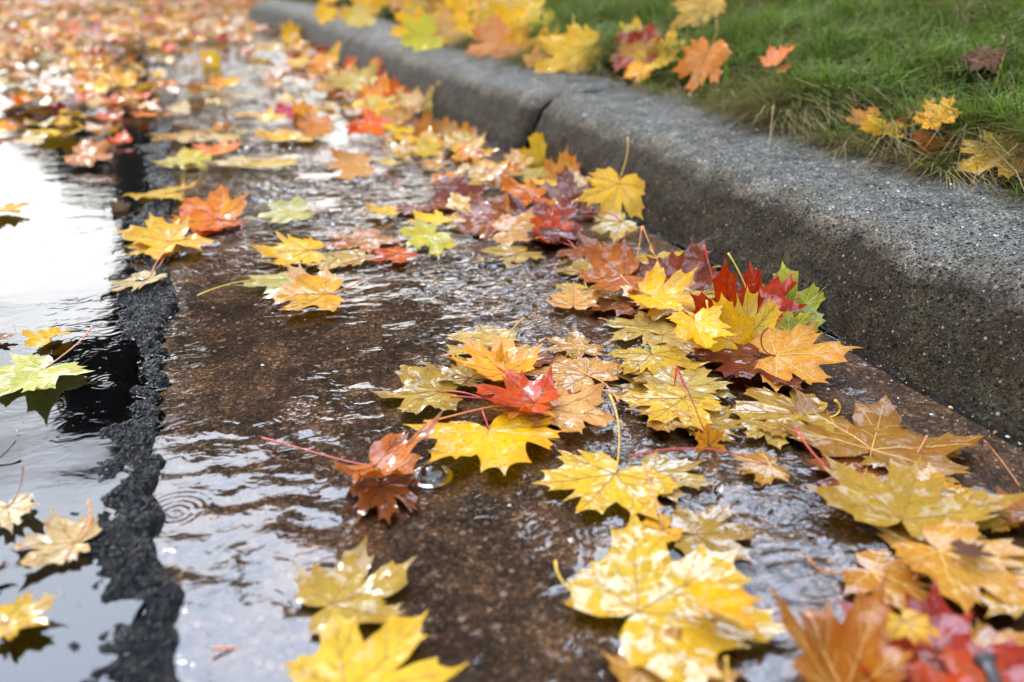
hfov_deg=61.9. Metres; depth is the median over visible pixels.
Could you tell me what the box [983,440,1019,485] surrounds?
leaf stalk
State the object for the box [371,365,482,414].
maple leaf
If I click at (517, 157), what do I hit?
maple leaf
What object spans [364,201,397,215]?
maple leaf
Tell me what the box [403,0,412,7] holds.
maple leaf
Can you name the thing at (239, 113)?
maple leaf
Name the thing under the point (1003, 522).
maple leaf
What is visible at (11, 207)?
maple leaf
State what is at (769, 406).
maple leaf
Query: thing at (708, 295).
maple leaf
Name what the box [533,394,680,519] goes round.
maple leaf
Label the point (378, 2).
maple leaf
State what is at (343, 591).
maple leaf
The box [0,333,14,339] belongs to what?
maple leaf
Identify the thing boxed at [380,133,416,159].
maple leaf
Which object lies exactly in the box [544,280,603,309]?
maple leaf
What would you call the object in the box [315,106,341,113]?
maple leaf
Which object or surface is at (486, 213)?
maple leaf
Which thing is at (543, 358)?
maple leaf
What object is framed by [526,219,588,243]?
maple leaf
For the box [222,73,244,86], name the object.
maple leaf
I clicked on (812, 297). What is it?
maple leaf
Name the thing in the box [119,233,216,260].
maple leaf
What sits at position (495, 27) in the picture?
maple leaf
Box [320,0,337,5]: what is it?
maple leaf
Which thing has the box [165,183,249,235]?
maple leaf
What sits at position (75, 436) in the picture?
road
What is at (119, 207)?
maple leaf
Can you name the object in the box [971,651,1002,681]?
leaf stalk
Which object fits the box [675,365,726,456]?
maple leaf
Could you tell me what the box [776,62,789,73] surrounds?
maple leaf
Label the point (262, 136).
maple leaf
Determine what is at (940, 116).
maple leaf
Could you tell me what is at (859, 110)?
maple leaf
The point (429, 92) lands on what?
maple leaf
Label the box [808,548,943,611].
maple leaf
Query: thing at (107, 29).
leaf carpet
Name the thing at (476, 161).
maple leaf
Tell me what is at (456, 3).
maple leaf
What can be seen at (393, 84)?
maple leaf
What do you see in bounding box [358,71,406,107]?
maple leaf
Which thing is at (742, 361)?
maple leaf
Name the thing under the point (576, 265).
maple leaf
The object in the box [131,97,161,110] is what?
maple leaf
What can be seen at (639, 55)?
maple leaf
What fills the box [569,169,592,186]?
maple leaf
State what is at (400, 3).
maple leaf
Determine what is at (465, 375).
maple leaf
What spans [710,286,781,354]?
maple leaf
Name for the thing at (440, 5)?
maple leaf
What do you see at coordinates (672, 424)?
maple leaf
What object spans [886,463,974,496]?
maple leaf
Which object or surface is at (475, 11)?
maple leaf
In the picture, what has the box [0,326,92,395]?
maple leaf
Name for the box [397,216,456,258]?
maple leaf
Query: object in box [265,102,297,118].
maple leaf
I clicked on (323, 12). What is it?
maple leaf
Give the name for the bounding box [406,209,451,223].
maple leaf
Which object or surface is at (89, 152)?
maple leaf
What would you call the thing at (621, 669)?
maple leaf
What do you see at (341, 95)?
maple leaf
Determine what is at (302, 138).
maple leaf
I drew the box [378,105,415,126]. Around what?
maple leaf
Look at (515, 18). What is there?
maple leaf
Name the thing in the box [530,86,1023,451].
kerb
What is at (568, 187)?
maple leaf
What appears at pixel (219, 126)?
maple leaf
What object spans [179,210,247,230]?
maple leaf
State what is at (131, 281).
maple leaf
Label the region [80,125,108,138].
maple leaf
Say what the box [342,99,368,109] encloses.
maple leaf
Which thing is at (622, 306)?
maple leaf
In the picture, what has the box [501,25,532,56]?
maple leaf
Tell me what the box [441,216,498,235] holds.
maple leaf
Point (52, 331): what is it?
maple leaf
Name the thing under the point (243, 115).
maple leaf
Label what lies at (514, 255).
maple leaf
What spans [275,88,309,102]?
maple leaf
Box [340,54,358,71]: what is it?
maple leaf
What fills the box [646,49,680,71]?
maple leaf
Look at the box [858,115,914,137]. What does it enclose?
maple leaf
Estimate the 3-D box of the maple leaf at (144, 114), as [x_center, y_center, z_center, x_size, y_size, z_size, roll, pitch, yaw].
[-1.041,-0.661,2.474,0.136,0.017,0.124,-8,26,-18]
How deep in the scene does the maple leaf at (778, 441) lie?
0.86 m
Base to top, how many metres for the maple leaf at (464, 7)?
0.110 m
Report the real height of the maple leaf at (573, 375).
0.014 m
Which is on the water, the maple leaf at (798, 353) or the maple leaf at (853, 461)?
the maple leaf at (853, 461)
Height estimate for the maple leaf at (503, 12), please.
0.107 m
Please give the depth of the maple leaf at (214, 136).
2.17 m
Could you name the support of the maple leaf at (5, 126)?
on the fallen leaves
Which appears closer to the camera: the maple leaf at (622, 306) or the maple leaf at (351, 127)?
the maple leaf at (622, 306)
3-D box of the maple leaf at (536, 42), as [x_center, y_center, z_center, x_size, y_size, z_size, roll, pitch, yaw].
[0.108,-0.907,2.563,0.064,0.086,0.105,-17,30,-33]
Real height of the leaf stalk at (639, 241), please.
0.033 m
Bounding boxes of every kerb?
[248,0,626,153]
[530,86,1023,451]
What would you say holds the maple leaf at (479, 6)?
on the lawn bank
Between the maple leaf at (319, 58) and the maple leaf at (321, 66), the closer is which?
the maple leaf at (321, 66)
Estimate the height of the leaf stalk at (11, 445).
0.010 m
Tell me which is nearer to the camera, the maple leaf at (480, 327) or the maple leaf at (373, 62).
the maple leaf at (480, 327)
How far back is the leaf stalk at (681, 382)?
0.94 m
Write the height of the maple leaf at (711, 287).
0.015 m
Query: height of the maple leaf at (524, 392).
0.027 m
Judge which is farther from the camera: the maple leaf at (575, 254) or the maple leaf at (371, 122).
the maple leaf at (371, 122)
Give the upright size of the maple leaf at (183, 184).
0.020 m
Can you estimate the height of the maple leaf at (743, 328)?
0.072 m
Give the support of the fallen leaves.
on the road
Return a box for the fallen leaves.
[0,4,170,134]
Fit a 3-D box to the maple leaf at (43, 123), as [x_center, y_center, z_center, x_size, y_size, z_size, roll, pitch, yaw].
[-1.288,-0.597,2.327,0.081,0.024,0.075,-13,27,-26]
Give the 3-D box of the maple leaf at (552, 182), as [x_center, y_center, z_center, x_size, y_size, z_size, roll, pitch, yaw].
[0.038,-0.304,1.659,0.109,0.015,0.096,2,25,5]
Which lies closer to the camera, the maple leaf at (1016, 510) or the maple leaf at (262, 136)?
the maple leaf at (1016, 510)
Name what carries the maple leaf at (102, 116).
on the fallen leaves
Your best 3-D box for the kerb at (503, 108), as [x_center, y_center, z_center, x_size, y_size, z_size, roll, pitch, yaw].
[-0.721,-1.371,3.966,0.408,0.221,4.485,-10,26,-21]
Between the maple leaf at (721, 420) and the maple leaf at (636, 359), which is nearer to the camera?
the maple leaf at (721, 420)
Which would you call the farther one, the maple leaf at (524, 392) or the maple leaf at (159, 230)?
the maple leaf at (159, 230)
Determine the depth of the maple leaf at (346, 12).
4.12 m
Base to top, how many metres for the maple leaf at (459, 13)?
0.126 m
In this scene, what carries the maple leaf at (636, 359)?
on the water
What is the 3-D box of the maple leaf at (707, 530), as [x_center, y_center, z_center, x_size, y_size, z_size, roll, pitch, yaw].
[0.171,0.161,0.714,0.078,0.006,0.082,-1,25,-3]
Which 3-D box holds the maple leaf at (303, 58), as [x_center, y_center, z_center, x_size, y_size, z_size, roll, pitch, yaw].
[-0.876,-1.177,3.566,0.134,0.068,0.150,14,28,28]
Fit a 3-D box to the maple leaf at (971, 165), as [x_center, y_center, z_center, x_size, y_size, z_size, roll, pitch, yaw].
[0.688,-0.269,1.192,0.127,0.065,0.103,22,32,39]
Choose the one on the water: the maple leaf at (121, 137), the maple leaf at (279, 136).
the maple leaf at (279, 136)
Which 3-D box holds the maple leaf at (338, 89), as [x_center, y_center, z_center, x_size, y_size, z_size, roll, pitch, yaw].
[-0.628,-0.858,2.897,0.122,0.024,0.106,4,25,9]
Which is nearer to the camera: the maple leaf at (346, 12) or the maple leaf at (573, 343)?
the maple leaf at (573, 343)
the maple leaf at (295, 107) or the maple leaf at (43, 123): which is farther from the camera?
the maple leaf at (295, 107)
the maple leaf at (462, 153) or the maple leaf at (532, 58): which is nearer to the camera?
the maple leaf at (462, 153)
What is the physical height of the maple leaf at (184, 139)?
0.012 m
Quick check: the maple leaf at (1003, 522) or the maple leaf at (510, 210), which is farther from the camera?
the maple leaf at (510, 210)
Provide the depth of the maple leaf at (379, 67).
3.11 m
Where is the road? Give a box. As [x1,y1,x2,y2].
[0,4,185,681]
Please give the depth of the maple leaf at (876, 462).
0.80 m
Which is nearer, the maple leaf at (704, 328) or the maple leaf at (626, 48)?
the maple leaf at (704, 328)
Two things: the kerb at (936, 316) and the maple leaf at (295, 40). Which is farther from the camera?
the maple leaf at (295, 40)
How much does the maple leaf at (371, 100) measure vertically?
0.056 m
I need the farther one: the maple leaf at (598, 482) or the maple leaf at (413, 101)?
the maple leaf at (413, 101)
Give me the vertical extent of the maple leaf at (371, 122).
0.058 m
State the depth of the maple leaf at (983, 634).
0.59 m
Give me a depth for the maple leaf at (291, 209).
1.55 m
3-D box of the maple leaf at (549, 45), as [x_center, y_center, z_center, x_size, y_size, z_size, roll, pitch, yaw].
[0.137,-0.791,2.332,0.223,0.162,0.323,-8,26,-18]
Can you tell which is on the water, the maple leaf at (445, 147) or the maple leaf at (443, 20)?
the maple leaf at (445, 147)
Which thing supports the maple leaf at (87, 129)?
on the maple leaf at (93, 126)
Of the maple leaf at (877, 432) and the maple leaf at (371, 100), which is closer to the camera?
the maple leaf at (877, 432)
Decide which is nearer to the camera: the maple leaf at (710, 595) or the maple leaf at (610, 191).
the maple leaf at (710, 595)
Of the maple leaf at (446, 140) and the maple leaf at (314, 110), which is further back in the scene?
the maple leaf at (314, 110)
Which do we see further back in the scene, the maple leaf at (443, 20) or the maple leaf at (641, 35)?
the maple leaf at (443, 20)
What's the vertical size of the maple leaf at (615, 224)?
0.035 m
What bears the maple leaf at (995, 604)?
on the water
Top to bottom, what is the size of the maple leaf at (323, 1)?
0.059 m
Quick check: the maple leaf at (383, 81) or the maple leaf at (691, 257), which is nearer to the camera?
the maple leaf at (691, 257)
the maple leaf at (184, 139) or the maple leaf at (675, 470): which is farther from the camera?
the maple leaf at (184, 139)
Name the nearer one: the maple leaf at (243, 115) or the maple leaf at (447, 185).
the maple leaf at (447, 185)
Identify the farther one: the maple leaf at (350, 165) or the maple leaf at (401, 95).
the maple leaf at (401, 95)
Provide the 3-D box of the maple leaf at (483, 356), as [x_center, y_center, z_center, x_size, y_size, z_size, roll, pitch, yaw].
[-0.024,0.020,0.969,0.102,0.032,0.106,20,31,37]
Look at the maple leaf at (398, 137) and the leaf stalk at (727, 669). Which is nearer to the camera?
the leaf stalk at (727, 669)
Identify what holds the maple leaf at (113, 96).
on the maple leaf at (96, 99)
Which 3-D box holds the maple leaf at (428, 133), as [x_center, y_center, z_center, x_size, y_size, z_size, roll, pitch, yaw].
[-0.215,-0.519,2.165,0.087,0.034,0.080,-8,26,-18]
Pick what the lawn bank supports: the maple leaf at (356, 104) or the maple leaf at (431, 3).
the maple leaf at (431, 3)
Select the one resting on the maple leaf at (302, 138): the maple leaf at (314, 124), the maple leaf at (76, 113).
the maple leaf at (314, 124)
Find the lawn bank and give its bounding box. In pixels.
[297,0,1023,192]
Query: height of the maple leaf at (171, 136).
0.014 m
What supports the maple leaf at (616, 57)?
on the lawn bank
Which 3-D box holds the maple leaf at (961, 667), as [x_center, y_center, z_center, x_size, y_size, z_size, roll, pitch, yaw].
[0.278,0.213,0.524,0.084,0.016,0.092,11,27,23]
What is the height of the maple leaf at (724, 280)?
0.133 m
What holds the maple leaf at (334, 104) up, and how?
on the water
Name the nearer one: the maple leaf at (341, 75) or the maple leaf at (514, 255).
the maple leaf at (514, 255)
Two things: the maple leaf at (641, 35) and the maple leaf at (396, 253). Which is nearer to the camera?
the maple leaf at (396, 253)
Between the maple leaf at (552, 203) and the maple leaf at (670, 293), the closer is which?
the maple leaf at (670, 293)
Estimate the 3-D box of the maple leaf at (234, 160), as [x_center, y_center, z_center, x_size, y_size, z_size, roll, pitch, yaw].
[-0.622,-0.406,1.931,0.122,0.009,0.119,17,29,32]
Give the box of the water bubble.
[411,462,452,487]
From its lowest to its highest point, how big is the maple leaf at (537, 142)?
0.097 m
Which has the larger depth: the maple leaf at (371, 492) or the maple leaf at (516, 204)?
the maple leaf at (516, 204)
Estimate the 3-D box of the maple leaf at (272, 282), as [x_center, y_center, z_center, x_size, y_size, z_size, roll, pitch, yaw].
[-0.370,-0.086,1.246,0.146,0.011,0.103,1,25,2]
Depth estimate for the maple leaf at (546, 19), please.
2.74 m
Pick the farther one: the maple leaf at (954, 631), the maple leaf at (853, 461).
the maple leaf at (853, 461)
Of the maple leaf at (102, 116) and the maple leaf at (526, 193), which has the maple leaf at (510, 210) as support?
the maple leaf at (526, 193)
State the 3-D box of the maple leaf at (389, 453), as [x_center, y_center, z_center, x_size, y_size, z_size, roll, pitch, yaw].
[-0.150,0.086,0.811,0.182,0.052,0.120,22,32,39]
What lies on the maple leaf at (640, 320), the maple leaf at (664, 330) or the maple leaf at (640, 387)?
the maple leaf at (664, 330)
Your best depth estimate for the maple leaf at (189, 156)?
1.94 m
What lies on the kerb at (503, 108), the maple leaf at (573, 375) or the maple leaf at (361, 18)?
the maple leaf at (361, 18)
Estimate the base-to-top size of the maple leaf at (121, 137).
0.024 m
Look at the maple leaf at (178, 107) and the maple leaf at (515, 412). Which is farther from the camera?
the maple leaf at (178, 107)
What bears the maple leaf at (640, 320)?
on the water
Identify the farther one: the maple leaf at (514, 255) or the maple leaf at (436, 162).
the maple leaf at (436, 162)
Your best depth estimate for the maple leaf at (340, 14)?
4.25 m
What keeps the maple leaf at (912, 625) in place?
on the maple leaf at (954, 631)
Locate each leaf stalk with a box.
[0,440,15,457]
[637,226,641,256]
[677,371,685,396]
[724,656,728,681]
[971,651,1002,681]
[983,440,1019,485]
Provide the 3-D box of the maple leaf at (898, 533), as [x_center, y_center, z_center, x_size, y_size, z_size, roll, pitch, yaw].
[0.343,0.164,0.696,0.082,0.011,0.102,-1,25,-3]
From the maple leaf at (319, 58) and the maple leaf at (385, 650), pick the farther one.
the maple leaf at (319, 58)
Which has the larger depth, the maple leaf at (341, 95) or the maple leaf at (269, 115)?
the maple leaf at (341, 95)
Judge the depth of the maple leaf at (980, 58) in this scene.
1.44 m
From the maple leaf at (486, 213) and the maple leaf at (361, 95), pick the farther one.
the maple leaf at (361, 95)
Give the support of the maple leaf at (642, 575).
on the water
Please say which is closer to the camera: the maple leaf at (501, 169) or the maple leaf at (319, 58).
the maple leaf at (501, 169)
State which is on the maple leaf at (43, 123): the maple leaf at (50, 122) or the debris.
the maple leaf at (50, 122)
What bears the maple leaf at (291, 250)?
on the maple leaf at (331, 261)
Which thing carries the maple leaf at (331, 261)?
on the water
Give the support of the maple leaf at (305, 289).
on the water
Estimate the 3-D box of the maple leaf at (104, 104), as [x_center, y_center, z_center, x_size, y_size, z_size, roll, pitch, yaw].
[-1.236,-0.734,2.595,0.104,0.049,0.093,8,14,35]
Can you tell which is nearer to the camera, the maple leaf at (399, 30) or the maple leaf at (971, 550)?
the maple leaf at (971, 550)
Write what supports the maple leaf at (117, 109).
on the fallen leaves
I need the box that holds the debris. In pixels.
[5,74,1021,674]
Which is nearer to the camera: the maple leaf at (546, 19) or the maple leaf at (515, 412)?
the maple leaf at (515, 412)
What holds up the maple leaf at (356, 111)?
on the water
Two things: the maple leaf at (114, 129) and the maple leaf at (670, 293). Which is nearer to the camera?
the maple leaf at (670, 293)
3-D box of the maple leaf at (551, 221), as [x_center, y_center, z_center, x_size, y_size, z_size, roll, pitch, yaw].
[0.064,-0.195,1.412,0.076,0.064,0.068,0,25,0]
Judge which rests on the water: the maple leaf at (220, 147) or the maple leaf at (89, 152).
the maple leaf at (220, 147)
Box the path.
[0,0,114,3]
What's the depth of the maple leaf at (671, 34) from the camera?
2.16 m
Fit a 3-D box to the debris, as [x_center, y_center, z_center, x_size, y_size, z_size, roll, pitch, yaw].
[-0.266,-0.291,1.520,1.512,0.152,2.189,-8,26,-18]
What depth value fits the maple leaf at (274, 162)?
1.94 m
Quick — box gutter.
[154,9,1023,681]
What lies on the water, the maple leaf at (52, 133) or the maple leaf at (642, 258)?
the maple leaf at (642, 258)
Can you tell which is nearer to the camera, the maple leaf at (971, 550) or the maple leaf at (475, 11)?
the maple leaf at (971, 550)
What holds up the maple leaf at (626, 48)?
on the maple leaf at (641, 68)
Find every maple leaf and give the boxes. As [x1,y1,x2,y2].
[0,119,20,132]
[0,202,33,212]
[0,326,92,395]
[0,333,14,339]
[0,465,39,534]
[0,559,10,570]
[0,587,60,640]
[12,500,101,568]
[14,129,49,143]
[19,327,60,347]
[23,114,63,127]
[23,115,54,126]
[23,127,83,137]
[41,327,72,336]
[49,114,72,126]
[60,109,88,116]
[63,139,113,166]
[74,120,101,131]
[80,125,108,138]
[84,91,120,104]
[85,119,120,129]
[88,91,119,106]
[93,110,123,120]
[93,126,118,134]
[98,91,124,107]
[107,99,135,114]
[107,130,131,143]
[107,251,167,291]
[109,197,130,216]
[112,99,134,105]
[115,212,189,271]
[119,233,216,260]
[123,183,194,200]
[130,110,175,116]
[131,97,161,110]
[144,129,208,141]
[151,157,208,167]
[163,99,190,114]
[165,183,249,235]
[166,177,199,192]
[175,131,221,142]
[176,146,212,171]
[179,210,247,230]
[189,139,240,154]
[192,86,222,90]
[196,132,244,141]
[197,272,294,295]
[199,48,220,68]
[203,155,263,165]
[204,96,228,107]
[207,71,229,87]
[207,120,239,131]
[209,129,248,136]
[211,534,415,650]
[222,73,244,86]
[223,112,257,115]
[230,93,257,96]
[230,156,298,167]
[231,112,257,117]
[249,231,349,266]
[253,126,297,138]
[253,195,324,223]
[257,105,287,122]
[261,128,301,140]
[261,411,442,486]
[263,259,363,311]
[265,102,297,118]
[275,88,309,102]
[279,20,300,37]
[282,129,330,141]
[283,606,468,681]
[286,50,315,69]
[291,99,314,122]
[292,32,303,43]
[293,105,335,135]
[296,107,316,113]
[297,251,353,270]
[304,50,333,66]
[305,59,329,74]
[311,3,336,24]
[311,87,341,91]
[313,74,348,96]
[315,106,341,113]
[320,0,334,2]
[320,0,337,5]
[321,93,348,105]
[322,41,340,62]
[322,69,352,91]
[323,146,375,179]
[324,223,404,253]
[330,4,348,17]
[330,88,354,98]
[330,249,375,266]
[332,60,379,91]
[340,0,366,20]
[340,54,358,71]
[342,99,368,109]
[342,246,417,263]
[344,123,360,134]
[344,474,422,524]
[346,2,375,27]
[348,103,374,114]
[349,0,379,15]
[349,106,391,136]
[354,79,372,100]
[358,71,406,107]
[359,94,398,107]
[360,97,397,117]
[361,58,377,87]
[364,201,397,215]
[369,50,382,82]
[371,155,403,165]
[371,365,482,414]
[372,0,388,15]
[377,132,427,141]
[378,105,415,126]
[379,75,412,112]
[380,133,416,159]
[381,120,414,133]
[388,0,396,9]
[388,5,424,36]
[388,85,428,110]
[389,0,409,12]
[394,202,436,214]
[395,91,427,112]
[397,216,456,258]
[398,10,457,51]
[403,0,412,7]
[403,0,429,15]
[403,409,563,475]
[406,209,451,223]
[407,136,442,157]
[409,107,440,142]
[411,150,452,169]
[413,126,441,140]
[415,3,464,43]
[419,79,439,115]
[420,168,491,202]
[421,355,488,386]
[423,0,446,14]
[424,383,626,434]
[426,198,489,208]
[429,167,470,184]
[430,193,490,222]
[434,116,456,139]
[435,0,452,9]
[438,130,479,147]
[438,139,452,149]
[438,332,542,380]
[440,128,484,141]
[441,128,485,146]
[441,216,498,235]
[441,317,532,354]
[442,7,476,43]
[450,135,496,166]
[450,386,561,418]
[451,0,467,11]
[451,142,481,160]
[451,191,506,241]
[454,162,497,184]
[455,0,477,11]
[455,121,476,133]
[456,161,508,187]
[457,323,506,347]
[463,0,517,25]
[463,16,525,57]
[466,9,480,24]
[468,157,524,175]
[468,365,560,412]
[469,151,509,172]
[471,208,545,245]
[472,0,512,26]
[474,244,543,269]
[476,0,481,9]
[487,342,557,366]
[489,341,531,387]
[490,1,534,25]
[496,206,515,214]
[497,173,553,207]
[499,192,536,216]
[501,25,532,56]
[501,146,538,165]
[505,17,534,43]
[506,14,529,42]
[510,0,534,7]
[510,165,546,178]
[517,131,546,167]
[518,0,545,23]
[522,46,551,69]
[522,178,556,185]
[524,352,622,403]
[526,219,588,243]
[529,202,573,247]
[530,7,558,25]
[531,24,558,48]
[531,194,601,244]
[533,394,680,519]
[534,15,602,72]
[535,165,597,222]
[542,145,580,181]
[543,329,603,357]
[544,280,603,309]
[547,198,577,211]
[554,283,621,301]
[554,506,786,681]
[555,237,584,260]
[555,259,595,278]
[556,225,643,263]
[569,150,579,167]
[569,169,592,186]
[575,137,644,230]
[578,232,643,291]
[584,210,637,242]
[591,294,649,316]
[600,311,666,347]
[600,626,750,681]
[602,365,676,406]
[606,345,708,377]
[608,27,637,61]
[611,21,661,74]
[613,353,685,383]
[615,16,654,34]
[615,380,724,430]
[618,285,709,320]
[619,33,660,75]
[620,260,697,311]
[623,57,650,83]
[625,57,660,74]
[625,226,719,290]
[625,320,697,351]
[625,403,707,432]
[627,462,684,543]
[629,448,789,486]
[633,41,663,62]
[635,244,682,263]
[640,451,716,503]
[641,344,689,355]
[642,363,732,399]
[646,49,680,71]
[654,26,685,51]
[667,306,736,347]
[669,0,727,30]
[670,503,759,561]
[672,20,732,96]
[672,406,750,442]
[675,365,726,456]
[683,288,714,297]
[683,341,804,389]
[683,575,764,633]
[684,292,755,351]
[688,266,720,293]
[690,245,764,313]
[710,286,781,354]
[713,389,735,397]
[727,253,807,327]
[729,385,840,437]
[740,417,810,449]
[749,322,860,392]
[758,42,794,66]
[762,261,825,330]
[763,568,914,681]
[773,385,995,513]
[775,308,816,333]
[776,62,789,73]
[794,427,1023,543]
[803,453,888,495]
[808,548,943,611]
[837,576,1023,681]
[843,104,880,124]
[856,435,965,484]
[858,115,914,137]
[870,523,936,580]
[885,608,944,647]
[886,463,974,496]
[891,517,1023,614]
[899,486,1011,540]
[904,128,953,151]
[905,640,1014,681]
[912,95,961,129]
[946,448,961,458]
[950,538,997,559]
[953,35,1006,70]
[954,130,1023,179]
[970,618,1023,647]
[980,539,1023,618]
[991,516,1020,532]
[997,485,1023,523]
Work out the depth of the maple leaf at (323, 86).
2.91 m
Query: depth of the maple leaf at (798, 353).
0.98 m
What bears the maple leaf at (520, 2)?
on the lawn bank
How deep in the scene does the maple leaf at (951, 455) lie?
0.82 m
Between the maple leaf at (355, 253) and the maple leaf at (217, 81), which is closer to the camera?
the maple leaf at (355, 253)
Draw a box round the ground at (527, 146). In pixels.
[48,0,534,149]
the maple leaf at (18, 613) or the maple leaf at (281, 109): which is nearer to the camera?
the maple leaf at (18, 613)
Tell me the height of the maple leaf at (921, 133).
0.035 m
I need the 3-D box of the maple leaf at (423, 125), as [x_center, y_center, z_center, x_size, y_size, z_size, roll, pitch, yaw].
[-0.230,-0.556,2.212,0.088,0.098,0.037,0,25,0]
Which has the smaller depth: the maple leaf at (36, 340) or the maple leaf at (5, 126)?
the maple leaf at (36, 340)
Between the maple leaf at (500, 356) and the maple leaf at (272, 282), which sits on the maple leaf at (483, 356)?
the maple leaf at (500, 356)
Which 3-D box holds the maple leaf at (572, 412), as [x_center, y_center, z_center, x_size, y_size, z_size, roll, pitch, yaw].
[0.013,0.076,0.866,0.202,0.021,0.109,-8,26,-18]
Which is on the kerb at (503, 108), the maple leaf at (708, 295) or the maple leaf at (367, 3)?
the maple leaf at (367, 3)
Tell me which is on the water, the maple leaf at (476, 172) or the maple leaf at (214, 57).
the maple leaf at (214, 57)
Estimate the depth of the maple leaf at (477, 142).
2.01 m
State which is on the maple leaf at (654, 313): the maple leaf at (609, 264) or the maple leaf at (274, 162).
the maple leaf at (609, 264)
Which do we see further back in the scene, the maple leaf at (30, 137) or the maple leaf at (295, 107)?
the maple leaf at (295, 107)
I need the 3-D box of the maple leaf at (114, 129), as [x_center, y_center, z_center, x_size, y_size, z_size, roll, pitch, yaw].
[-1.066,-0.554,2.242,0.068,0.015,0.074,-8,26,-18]
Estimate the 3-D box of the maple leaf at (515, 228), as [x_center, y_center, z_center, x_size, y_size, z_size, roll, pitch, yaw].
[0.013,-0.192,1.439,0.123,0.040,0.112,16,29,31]
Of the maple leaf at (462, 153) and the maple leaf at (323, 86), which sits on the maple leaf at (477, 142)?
the maple leaf at (462, 153)
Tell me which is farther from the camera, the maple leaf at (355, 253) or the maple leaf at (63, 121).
the maple leaf at (63, 121)
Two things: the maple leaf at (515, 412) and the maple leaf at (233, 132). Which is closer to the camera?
the maple leaf at (515, 412)
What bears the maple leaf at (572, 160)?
on the water
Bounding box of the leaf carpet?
[0,0,351,110]
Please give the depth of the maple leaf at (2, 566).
0.66 m
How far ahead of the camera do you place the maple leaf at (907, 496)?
0.73 m
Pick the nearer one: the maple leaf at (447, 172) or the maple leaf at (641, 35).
the maple leaf at (447, 172)
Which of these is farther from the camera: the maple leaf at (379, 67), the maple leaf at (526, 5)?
the maple leaf at (379, 67)
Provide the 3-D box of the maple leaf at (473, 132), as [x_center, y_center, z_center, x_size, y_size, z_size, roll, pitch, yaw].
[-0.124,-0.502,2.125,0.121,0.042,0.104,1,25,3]
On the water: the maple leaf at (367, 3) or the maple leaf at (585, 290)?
the maple leaf at (585, 290)
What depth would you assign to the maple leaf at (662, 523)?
0.72 m
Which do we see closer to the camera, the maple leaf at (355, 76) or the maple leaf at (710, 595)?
the maple leaf at (710, 595)
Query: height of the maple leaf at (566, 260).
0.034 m
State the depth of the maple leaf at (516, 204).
1.51 m
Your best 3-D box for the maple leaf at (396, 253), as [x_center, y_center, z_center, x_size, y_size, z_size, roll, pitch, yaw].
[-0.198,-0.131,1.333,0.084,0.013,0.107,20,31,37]
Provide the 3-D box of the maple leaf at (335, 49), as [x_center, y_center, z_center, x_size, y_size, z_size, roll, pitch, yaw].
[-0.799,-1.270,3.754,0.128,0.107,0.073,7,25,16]
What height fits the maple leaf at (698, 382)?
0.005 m
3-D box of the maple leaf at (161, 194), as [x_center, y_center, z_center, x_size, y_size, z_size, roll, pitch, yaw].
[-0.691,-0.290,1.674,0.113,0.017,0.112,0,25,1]
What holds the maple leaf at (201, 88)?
on the water
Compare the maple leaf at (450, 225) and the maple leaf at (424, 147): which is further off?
the maple leaf at (424, 147)
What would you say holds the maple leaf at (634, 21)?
on the lawn bank
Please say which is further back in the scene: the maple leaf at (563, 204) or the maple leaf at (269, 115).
the maple leaf at (269, 115)
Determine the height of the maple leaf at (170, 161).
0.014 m
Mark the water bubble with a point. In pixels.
(449, 476)
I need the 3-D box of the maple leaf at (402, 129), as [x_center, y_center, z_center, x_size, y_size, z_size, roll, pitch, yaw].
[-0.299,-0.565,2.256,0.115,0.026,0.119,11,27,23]
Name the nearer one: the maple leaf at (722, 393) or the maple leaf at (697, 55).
the maple leaf at (722, 393)
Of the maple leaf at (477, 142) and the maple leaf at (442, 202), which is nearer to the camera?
the maple leaf at (442, 202)
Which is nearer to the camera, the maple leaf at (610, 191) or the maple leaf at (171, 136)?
the maple leaf at (610, 191)
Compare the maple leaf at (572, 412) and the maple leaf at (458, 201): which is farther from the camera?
the maple leaf at (458, 201)
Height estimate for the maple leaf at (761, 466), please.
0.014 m
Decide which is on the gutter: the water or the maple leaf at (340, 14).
the water
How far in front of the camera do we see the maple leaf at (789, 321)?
1.09 m

